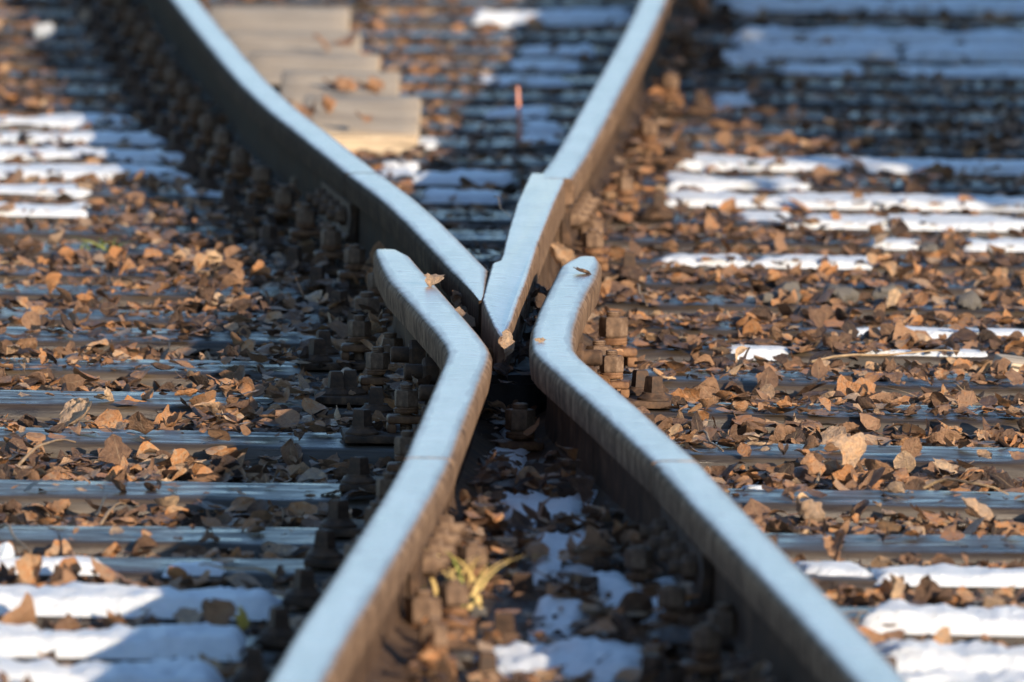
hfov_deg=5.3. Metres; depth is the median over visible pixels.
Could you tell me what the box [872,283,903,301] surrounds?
stone
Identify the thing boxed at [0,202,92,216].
snow patch
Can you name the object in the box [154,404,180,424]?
fallen leaf
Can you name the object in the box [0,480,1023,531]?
sleeper
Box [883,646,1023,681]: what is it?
snow patch
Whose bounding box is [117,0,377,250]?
rail
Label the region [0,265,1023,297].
sleeper
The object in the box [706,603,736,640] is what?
anchor bolt
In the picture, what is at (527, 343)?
fallen leaf
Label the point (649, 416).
rail fastening
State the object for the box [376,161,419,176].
snow patch
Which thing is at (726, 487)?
fallen leaf
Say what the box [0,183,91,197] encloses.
snow patch
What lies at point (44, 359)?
fallen leaf
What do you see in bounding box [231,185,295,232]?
rail fastening
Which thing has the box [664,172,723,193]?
snow patch
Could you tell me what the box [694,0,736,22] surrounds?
rail fastening
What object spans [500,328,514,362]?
fallen leaf
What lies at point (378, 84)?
fallen leaf
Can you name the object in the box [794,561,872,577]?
snow patch
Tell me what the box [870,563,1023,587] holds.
snow patch
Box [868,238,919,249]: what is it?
snow patch
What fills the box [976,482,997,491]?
fallen leaf
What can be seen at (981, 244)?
snow patch
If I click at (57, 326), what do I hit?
fallen leaf
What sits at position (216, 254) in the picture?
fallen leaf
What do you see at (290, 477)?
fallen leaf
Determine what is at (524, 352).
fallen leaf
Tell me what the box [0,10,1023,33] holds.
sleeper
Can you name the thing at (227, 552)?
fallen leaf
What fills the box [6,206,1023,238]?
sleeper
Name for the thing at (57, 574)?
fallen leaf
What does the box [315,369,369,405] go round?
anchor bolt
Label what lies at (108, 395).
fallen leaf
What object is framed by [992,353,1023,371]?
wood block
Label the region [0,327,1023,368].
sleeper
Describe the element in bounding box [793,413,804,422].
fallen leaf
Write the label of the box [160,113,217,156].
rail fastening
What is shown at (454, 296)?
fallen leaf
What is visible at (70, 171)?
snow patch
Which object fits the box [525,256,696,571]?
wing rail
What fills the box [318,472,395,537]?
rail fastening
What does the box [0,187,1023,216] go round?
sleeper
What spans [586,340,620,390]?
anchor bolt
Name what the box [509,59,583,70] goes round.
snow patch
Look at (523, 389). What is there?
spacer block
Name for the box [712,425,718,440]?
fallen leaf
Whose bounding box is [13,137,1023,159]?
sleeper
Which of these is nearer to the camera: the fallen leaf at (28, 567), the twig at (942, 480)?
the fallen leaf at (28, 567)
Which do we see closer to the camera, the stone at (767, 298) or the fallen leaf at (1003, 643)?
the fallen leaf at (1003, 643)
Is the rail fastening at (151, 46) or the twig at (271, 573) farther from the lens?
the rail fastening at (151, 46)
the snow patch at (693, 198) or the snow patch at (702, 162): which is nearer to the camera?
the snow patch at (693, 198)
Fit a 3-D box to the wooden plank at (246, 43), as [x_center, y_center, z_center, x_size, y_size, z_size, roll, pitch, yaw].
[-0.519,-0.657,25.712,0.322,0.060,0.670,1,9,0]
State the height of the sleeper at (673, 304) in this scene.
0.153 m
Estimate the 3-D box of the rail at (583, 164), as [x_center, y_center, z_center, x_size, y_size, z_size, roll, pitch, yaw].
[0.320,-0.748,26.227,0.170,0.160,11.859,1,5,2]
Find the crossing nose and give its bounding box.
[480,173,565,370]
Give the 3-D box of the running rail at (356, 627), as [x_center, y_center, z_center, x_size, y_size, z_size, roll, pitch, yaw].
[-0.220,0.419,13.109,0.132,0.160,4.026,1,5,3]
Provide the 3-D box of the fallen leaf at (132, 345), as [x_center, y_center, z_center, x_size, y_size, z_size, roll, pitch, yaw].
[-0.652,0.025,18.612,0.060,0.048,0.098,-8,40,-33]
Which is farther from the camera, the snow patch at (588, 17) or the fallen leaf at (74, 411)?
the snow patch at (588, 17)
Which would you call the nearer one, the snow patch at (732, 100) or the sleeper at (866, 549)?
the sleeper at (866, 549)
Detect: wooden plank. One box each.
[208,5,349,33]
[226,31,360,58]
[247,52,379,84]
[279,70,399,108]
[303,96,420,154]
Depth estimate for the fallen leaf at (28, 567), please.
15.05 m
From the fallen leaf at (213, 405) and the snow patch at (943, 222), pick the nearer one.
the fallen leaf at (213, 405)
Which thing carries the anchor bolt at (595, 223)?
attached to the rail at (583, 164)
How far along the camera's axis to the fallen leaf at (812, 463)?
16.68 m
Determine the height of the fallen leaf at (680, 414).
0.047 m
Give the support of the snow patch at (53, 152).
on the sleeper at (466, 164)
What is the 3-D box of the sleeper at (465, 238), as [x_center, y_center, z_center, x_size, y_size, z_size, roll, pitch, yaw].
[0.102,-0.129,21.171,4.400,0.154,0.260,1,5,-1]
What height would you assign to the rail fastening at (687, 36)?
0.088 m
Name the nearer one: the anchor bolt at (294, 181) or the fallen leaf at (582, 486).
the fallen leaf at (582, 486)
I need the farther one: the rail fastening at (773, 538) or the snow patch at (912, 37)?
the snow patch at (912, 37)
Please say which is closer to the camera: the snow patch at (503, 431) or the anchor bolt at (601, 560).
the anchor bolt at (601, 560)
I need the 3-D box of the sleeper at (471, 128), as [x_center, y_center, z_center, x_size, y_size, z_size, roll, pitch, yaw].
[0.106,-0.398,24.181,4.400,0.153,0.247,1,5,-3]
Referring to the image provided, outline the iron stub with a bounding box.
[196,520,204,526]
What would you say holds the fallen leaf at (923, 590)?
on the leaf litter
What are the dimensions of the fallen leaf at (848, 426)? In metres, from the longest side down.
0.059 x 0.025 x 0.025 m
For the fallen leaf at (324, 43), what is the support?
on the wooden plank at (246, 43)
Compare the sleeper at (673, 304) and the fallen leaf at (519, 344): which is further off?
the sleeper at (673, 304)
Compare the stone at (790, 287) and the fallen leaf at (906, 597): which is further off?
the stone at (790, 287)
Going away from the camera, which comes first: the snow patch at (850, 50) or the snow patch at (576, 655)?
the snow patch at (576, 655)
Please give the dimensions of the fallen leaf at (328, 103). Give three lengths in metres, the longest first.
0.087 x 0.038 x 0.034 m
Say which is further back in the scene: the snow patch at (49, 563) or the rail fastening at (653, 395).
the rail fastening at (653, 395)
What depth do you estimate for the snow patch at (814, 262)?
20.59 m
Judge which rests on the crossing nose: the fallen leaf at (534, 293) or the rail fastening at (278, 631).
the fallen leaf at (534, 293)
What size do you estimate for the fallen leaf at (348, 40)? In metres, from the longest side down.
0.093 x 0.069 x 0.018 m
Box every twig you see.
[0,258,30,263]
[0,523,31,553]
[18,438,75,464]
[99,502,125,524]
[198,563,277,577]
[634,283,647,305]
[698,430,723,451]
[810,349,959,362]
[815,460,826,483]
[856,610,867,627]
[923,478,1008,494]
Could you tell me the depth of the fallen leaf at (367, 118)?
23.29 m
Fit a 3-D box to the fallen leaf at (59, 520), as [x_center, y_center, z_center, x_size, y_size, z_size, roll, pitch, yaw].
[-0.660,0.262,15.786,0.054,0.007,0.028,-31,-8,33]
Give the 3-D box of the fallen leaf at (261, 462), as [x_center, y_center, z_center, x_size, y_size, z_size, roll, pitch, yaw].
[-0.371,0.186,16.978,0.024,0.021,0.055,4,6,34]
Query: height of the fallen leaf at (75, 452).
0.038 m
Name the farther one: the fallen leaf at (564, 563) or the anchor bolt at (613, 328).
the anchor bolt at (613, 328)
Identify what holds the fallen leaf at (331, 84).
on the wooden plank at (297, 86)
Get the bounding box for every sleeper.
[0,0,1023,19]
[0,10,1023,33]
[0,26,905,50]
[0,40,1023,66]
[0,55,1018,81]
[0,102,1023,128]
[0,119,1023,142]
[0,155,1017,179]
[0,172,1023,196]
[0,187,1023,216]
[0,224,1018,256]
[0,243,1023,276]
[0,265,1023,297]
[0,284,1023,323]
[0,308,1018,342]
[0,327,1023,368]
[0,358,1023,404]
[0,390,1023,439]
[0,427,1023,487]
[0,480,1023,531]
[0,525,1023,565]
[1,71,1023,97]
[2,596,1023,646]
[5,85,1023,113]
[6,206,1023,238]
[10,636,287,670]
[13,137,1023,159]
[17,557,1023,604]
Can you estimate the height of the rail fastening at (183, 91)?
0.088 m
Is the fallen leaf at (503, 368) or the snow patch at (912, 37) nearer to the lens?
the fallen leaf at (503, 368)
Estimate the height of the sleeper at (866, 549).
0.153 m
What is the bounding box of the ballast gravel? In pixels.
[17,2,1023,668]
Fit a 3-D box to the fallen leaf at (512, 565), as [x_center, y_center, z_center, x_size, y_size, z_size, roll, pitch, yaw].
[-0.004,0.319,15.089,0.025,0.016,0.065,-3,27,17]
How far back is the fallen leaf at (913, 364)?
18.51 m
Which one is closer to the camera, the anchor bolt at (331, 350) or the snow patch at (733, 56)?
the anchor bolt at (331, 350)
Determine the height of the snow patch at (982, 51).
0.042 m
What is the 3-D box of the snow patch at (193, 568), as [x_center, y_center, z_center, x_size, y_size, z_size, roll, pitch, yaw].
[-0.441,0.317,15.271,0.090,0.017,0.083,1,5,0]
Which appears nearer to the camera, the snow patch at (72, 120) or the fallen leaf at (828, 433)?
the fallen leaf at (828, 433)
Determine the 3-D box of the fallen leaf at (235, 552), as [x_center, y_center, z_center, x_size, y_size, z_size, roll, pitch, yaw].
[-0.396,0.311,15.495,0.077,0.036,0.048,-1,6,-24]
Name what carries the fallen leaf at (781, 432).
on the leaf litter
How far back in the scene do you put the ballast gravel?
15.21 m
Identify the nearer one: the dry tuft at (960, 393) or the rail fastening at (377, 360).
the rail fastening at (377, 360)
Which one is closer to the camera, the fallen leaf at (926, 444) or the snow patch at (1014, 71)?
the fallen leaf at (926, 444)
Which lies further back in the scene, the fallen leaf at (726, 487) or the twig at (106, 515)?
the fallen leaf at (726, 487)
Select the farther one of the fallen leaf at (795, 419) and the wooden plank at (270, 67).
the wooden plank at (270, 67)
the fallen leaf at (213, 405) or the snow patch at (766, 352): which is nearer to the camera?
the fallen leaf at (213, 405)
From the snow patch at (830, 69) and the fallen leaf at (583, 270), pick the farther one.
the snow patch at (830, 69)
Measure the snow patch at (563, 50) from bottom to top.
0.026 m
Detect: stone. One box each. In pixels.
[695,264,717,272]
[761,290,778,304]
[774,281,801,302]
[821,284,859,304]
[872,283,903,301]
[918,241,937,256]
[956,290,981,309]
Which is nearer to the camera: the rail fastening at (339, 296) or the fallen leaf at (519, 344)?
the fallen leaf at (519, 344)
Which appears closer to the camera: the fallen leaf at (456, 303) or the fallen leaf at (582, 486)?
the fallen leaf at (582, 486)
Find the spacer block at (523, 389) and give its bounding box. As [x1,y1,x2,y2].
[472,313,546,430]
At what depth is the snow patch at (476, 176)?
22.55 m
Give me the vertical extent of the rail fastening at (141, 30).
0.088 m
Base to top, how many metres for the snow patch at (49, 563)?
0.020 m
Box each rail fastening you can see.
[73,0,209,13]
[82,0,129,29]
[100,22,149,59]
[108,36,159,74]
[118,51,169,90]
[127,66,279,106]
[137,81,292,122]
[148,96,203,138]
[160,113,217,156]
[173,129,232,173]
[190,147,251,192]
[211,166,274,212]
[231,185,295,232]
[231,615,502,681]
[255,203,320,252]
[256,577,529,648]
[274,225,343,275]
[282,539,538,607]
[299,315,375,370]
[300,244,366,295]
[304,501,380,567]
[314,346,392,398]
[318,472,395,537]
[320,270,383,320]
[339,430,412,492]
[340,302,392,338]
[341,383,420,443]
[575,545,817,603]
[576,229,646,279]
[599,350,672,408]
[603,584,856,654]
[613,171,673,218]
[634,623,896,681]
[639,119,694,162]
[643,413,654,423]
[656,72,713,113]
[676,29,727,67]
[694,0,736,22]
[767,535,777,545]
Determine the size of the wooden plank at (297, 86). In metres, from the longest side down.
0.599 x 0.265 x 0.060 m
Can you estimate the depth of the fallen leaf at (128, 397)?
17.68 m
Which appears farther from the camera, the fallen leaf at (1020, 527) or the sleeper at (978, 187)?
the sleeper at (978, 187)
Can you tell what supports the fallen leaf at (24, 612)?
on the leaf litter
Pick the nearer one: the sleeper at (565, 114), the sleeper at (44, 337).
the sleeper at (44, 337)
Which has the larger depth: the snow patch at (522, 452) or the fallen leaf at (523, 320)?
the fallen leaf at (523, 320)
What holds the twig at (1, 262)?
on the sleeper at (22, 273)
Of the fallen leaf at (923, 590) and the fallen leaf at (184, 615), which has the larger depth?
the fallen leaf at (923, 590)
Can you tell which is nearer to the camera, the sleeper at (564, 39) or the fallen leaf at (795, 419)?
the fallen leaf at (795, 419)
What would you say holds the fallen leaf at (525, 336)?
on the spacer block at (523, 389)
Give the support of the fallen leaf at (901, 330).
on the leaf litter
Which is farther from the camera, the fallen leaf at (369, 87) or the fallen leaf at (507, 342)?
the fallen leaf at (369, 87)
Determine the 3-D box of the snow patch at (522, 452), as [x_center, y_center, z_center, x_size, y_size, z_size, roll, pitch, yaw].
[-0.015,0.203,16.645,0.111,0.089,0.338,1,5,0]
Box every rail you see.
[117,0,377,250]
[269,458,465,681]
[336,173,488,332]
[365,249,504,562]
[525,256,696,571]
[542,0,690,258]
[629,461,906,681]
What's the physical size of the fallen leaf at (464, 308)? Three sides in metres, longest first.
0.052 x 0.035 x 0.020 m
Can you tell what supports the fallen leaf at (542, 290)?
on the crossing nose
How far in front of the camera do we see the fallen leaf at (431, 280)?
17.91 m
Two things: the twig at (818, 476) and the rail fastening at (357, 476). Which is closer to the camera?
the rail fastening at (357, 476)
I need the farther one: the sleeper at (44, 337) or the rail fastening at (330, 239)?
the rail fastening at (330, 239)
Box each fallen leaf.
[0,463,13,479]
[0,513,6,520]
[0,541,16,553]
[0,592,36,624]
[0,671,30,681]
[14,467,39,479]
[15,510,38,524]
[15,554,42,583]
[16,414,38,426]
[36,385,53,390]
[38,348,58,364]
[44,539,83,556]
[46,324,64,328]
[46,499,70,512]
[47,516,65,525]
[50,562,78,581]
[57,397,91,426]
[57,531,63,556]
[70,516,76,525]
[71,447,92,468]
[87,516,100,525]
[93,387,114,400]
[98,352,115,358]
[109,339,139,353]
[114,422,127,429]
[124,395,145,401]
[131,614,156,626]
[135,616,165,624]
[151,578,164,587]
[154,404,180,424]
[161,410,181,427]
[172,607,202,623]
[190,529,219,543]
[193,399,220,421]
[199,652,236,669]
[202,599,236,625]
[205,547,249,557]
[206,250,222,270]
[217,549,232,554]
[229,663,244,675]
[234,605,249,632]
[259,456,277,465]
[263,551,277,558]
[267,500,278,510]
[275,470,303,482]
[290,514,319,522]
[292,98,316,121]
[314,34,329,51]
[321,95,336,115]
[322,78,337,88]
[333,30,358,45]
[333,76,358,92]
[354,78,378,93]
[354,110,372,125]
[368,76,384,91]
[424,273,443,286]
[450,295,460,308]
[452,290,459,305]
[454,306,465,315]
[459,305,467,312]
[462,313,474,326]
[464,579,493,591]
[485,516,511,536]
[488,347,493,355]
[493,363,511,382]
[493,365,512,375]
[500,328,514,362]
[502,561,518,577]
[514,341,524,360]
[515,477,529,494]
[517,371,530,374]
[518,348,528,357]
[518,612,533,620]
[520,314,532,325]
[522,332,530,340]
[522,339,529,348]
[530,288,539,297]
[530,301,538,312]
[534,282,546,294]
[534,337,545,341]
[536,502,550,526]
[547,573,565,584]
[550,242,574,265]
[561,561,570,569]
[567,477,594,503]
[571,525,613,567]
[573,267,590,273]
[581,604,622,615]
[676,410,690,429]
[696,310,718,320]
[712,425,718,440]
[716,482,728,489]
[749,514,765,528]
[757,402,771,411]
[768,425,795,443]
[790,558,798,562]
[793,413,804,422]
[794,448,825,475]
[796,497,833,528]
[799,419,823,429]
[804,426,850,443]
[823,529,844,561]
[827,432,866,467]
[837,375,865,397]
[843,422,859,432]
[849,523,877,533]
[850,502,881,525]
[882,623,899,627]
[889,574,905,598]
[892,319,922,348]
[892,436,911,445]
[898,590,929,605]
[899,552,927,565]
[903,358,931,368]
[906,516,942,528]
[910,503,944,528]
[912,559,933,565]
[915,574,932,601]
[919,458,973,477]
[921,433,931,445]
[932,457,957,476]
[933,426,965,445]
[937,312,955,327]
[940,384,953,396]
[941,423,961,432]
[943,593,974,608]
[947,358,970,370]
[955,586,975,601]
[962,497,993,520]
[966,466,997,481]
[976,428,990,439]
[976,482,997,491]
[977,323,986,334]
[989,360,1008,371]
[989,515,1007,534]
[993,587,1013,600]
[995,640,1009,647]
[1016,524,1023,534]
[1018,364,1023,373]
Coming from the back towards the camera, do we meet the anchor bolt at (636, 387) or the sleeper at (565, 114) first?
the sleeper at (565, 114)
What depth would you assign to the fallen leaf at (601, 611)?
14.49 m
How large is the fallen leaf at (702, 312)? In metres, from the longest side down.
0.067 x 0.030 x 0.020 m
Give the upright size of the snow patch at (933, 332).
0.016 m
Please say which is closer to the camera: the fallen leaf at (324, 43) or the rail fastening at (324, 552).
the rail fastening at (324, 552)
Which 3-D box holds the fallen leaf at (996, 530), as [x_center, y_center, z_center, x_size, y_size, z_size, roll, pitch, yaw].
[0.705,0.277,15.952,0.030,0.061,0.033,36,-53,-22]
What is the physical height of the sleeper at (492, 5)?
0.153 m
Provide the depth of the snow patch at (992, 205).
22.08 m
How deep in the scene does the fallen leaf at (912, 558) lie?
15.58 m
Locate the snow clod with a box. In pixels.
[34,22,54,39]
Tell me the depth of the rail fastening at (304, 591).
14.79 m
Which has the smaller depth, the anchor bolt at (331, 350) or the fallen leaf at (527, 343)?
the fallen leaf at (527, 343)
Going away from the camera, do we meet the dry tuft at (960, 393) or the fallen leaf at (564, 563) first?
the fallen leaf at (564, 563)
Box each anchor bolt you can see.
[291,177,296,187]
[294,330,351,363]
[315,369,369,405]
[341,386,396,421]
[354,291,378,317]
[377,332,402,353]
[404,589,441,629]
[496,403,543,450]
[578,214,610,257]
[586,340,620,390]
[593,557,610,572]
[599,311,636,366]
[618,370,671,404]
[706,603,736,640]
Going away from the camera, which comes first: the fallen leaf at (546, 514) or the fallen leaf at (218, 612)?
the fallen leaf at (218, 612)
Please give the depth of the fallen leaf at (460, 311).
17.48 m
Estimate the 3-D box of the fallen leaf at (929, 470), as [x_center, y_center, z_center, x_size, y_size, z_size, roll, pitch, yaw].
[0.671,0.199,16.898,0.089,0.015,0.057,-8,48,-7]
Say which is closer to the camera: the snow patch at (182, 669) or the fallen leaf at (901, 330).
the snow patch at (182, 669)
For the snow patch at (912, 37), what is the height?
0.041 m
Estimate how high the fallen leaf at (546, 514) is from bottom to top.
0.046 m
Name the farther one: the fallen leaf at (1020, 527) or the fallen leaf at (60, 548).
the fallen leaf at (1020, 527)
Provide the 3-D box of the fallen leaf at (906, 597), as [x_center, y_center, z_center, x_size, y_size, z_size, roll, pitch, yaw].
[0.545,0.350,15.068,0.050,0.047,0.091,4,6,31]
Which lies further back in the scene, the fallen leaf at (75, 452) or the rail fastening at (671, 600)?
the fallen leaf at (75, 452)
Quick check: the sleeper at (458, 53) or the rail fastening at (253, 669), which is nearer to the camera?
the rail fastening at (253, 669)
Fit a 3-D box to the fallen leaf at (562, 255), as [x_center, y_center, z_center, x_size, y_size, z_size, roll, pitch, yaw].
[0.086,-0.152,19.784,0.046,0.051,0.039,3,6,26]
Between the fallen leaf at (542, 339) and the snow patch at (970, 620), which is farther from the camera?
the fallen leaf at (542, 339)
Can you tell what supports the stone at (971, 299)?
on the sleeper at (673, 304)
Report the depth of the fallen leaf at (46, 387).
17.93 m
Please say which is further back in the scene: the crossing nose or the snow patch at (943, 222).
the snow patch at (943, 222)
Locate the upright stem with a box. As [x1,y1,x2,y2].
[516,86,521,140]
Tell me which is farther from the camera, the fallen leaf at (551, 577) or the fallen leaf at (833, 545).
the fallen leaf at (833, 545)
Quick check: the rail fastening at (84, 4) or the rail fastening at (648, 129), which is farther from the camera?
the rail fastening at (84, 4)
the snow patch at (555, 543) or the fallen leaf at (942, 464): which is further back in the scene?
the fallen leaf at (942, 464)
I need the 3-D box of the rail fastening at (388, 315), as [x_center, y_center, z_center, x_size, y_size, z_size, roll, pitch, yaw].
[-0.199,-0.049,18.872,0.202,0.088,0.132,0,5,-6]
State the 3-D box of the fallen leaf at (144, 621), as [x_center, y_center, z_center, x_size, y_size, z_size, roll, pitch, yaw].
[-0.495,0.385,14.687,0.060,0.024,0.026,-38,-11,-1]
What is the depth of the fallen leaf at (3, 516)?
16.03 m
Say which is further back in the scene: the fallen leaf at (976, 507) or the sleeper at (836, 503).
the sleeper at (836, 503)
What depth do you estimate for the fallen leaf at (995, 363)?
18.57 m
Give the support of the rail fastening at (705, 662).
attached to the running rail at (710, 539)
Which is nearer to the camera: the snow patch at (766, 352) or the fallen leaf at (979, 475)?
the fallen leaf at (979, 475)
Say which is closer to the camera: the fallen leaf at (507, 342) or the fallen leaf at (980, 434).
the fallen leaf at (507, 342)
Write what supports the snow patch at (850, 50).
on the sleeper at (458, 53)
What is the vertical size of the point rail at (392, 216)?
0.160 m
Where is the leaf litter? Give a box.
[0,0,1023,681]
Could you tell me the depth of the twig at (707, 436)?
16.94 m
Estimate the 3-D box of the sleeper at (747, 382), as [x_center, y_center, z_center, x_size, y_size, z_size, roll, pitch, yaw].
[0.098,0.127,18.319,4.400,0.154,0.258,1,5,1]
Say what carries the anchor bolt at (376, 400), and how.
attached to the wing rail at (445, 347)
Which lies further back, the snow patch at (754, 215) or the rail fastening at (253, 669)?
the snow patch at (754, 215)
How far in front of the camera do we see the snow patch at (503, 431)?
17.11 m
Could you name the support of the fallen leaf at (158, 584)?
on the sleeper at (1010, 641)
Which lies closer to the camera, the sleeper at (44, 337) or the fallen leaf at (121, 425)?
the fallen leaf at (121, 425)
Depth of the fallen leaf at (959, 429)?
17.57 m
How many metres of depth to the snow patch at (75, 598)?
14.74 m
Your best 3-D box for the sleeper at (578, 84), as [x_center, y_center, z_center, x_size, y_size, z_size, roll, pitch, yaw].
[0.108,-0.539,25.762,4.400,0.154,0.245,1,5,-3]
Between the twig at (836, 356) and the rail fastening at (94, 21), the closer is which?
the twig at (836, 356)
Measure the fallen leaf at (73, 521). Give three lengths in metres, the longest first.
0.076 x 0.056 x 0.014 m
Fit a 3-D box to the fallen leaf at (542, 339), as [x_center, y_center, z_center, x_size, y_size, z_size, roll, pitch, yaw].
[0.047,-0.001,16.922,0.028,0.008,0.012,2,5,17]
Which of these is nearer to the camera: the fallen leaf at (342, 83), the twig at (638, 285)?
the twig at (638, 285)
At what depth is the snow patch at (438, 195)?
22.05 m
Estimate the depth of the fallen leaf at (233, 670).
14.09 m
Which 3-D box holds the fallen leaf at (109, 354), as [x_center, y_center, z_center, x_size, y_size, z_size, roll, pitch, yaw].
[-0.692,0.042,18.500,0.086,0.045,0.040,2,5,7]
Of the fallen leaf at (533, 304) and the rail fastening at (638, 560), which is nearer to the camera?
the rail fastening at (638, 560)
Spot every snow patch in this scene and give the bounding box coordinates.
[0,113,133,128]
[0,131,165,144]
[0,145,183,162]
[0,163,190,180]
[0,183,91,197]
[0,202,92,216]
[0,542,14,557]
[0,556,100,575]
[0,581,281,620]
[0,622,245,661]
[0,656,223,681]
[162,561,224,576]
[181,184,221,196]
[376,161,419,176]
[412,168,516,185]
[419,137,438,148]
[419,187,501,203]
[471,7,633,28]
[474,635,644,681]
[479,75,572,86]
[480,105,551,117]
[488,447,530,474]
[493,490,597,539]
[499,427,508,438]
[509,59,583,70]
[510,469,547,495]
[517,119,565,144]
[519,44,594,55]
[526,527,596,584]
[527,595,589,642]
[576,571,689,622]
[658,253,751,267]
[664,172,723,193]
[665,190,785,207]
[673,154,909,175]
[707,92,754,110]
[715,175,811,189]
[716,0,1023,15]
[722,50,774,67]
[727,344,789,360]
[730,26,1023,45]
[733,41,899,59]
[734,210,797,227]
[741,485,762,489]
[750,254,875,269]
[774,62,863,74]
[778,192,1023,211]
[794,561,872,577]
[797,213,1023,231]
[823,195,1023,209]
[852,349,987,356]
[856,326,1023,338]
[860,599,1023,636]
[866,158,1023,174]
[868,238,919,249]
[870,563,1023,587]
[873,639,1005,655]
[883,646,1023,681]
[897,64,1023,77]
[902,42,1023,61]
[964,237,1023,251]
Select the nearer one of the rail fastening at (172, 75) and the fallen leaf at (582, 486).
the fallen leaf at (582, 486)
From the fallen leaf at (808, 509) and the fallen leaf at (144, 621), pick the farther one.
the fallen leaf at (808, 509)
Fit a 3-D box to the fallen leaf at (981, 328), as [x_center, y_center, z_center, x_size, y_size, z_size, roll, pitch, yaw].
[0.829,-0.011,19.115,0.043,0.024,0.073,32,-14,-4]
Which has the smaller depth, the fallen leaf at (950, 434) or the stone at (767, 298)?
the fallen leaf at (950, 434)
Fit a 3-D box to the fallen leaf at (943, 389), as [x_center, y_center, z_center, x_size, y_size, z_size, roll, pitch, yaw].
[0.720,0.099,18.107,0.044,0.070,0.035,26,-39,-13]
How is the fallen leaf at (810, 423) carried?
on the leaf litter
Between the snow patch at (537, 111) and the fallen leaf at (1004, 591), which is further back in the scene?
the snow patch at (537, 111)
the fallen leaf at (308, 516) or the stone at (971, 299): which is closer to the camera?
the fallen leaf at (308, 516)
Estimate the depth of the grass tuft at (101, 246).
20.64 m
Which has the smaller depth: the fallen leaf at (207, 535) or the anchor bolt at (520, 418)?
the fallen leaf at (207, 535)
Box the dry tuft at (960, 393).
[892,382,1019,405]
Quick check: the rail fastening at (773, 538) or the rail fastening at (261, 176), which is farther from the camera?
the rail fastening at (261, 176)
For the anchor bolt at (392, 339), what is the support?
attached to the wing rail at (445, 347)
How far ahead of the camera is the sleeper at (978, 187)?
22.56 m
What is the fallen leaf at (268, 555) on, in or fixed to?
on the leaf litter
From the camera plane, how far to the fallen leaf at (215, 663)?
14.10 m
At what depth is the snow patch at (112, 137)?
23.53 m
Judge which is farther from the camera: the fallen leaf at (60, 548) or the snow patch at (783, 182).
the snow patch at (783, 182)
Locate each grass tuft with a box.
[71,237,126,250]
[422,548,548,609]
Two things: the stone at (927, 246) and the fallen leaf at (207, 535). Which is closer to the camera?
the fallen leaf at (207, 535)
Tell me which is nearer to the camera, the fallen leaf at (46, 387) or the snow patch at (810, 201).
the fallen leaf at (46, 387)
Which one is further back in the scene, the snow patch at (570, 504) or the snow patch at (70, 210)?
the snow patch at (70, 210)
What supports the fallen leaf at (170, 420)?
on the leaf litter
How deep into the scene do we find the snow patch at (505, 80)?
25.65 m
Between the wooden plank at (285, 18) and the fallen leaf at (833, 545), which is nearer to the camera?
the fallen leaf at (833, 545)
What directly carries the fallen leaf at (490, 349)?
on the crossing nose
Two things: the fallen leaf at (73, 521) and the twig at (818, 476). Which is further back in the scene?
the twig at (818, 476)

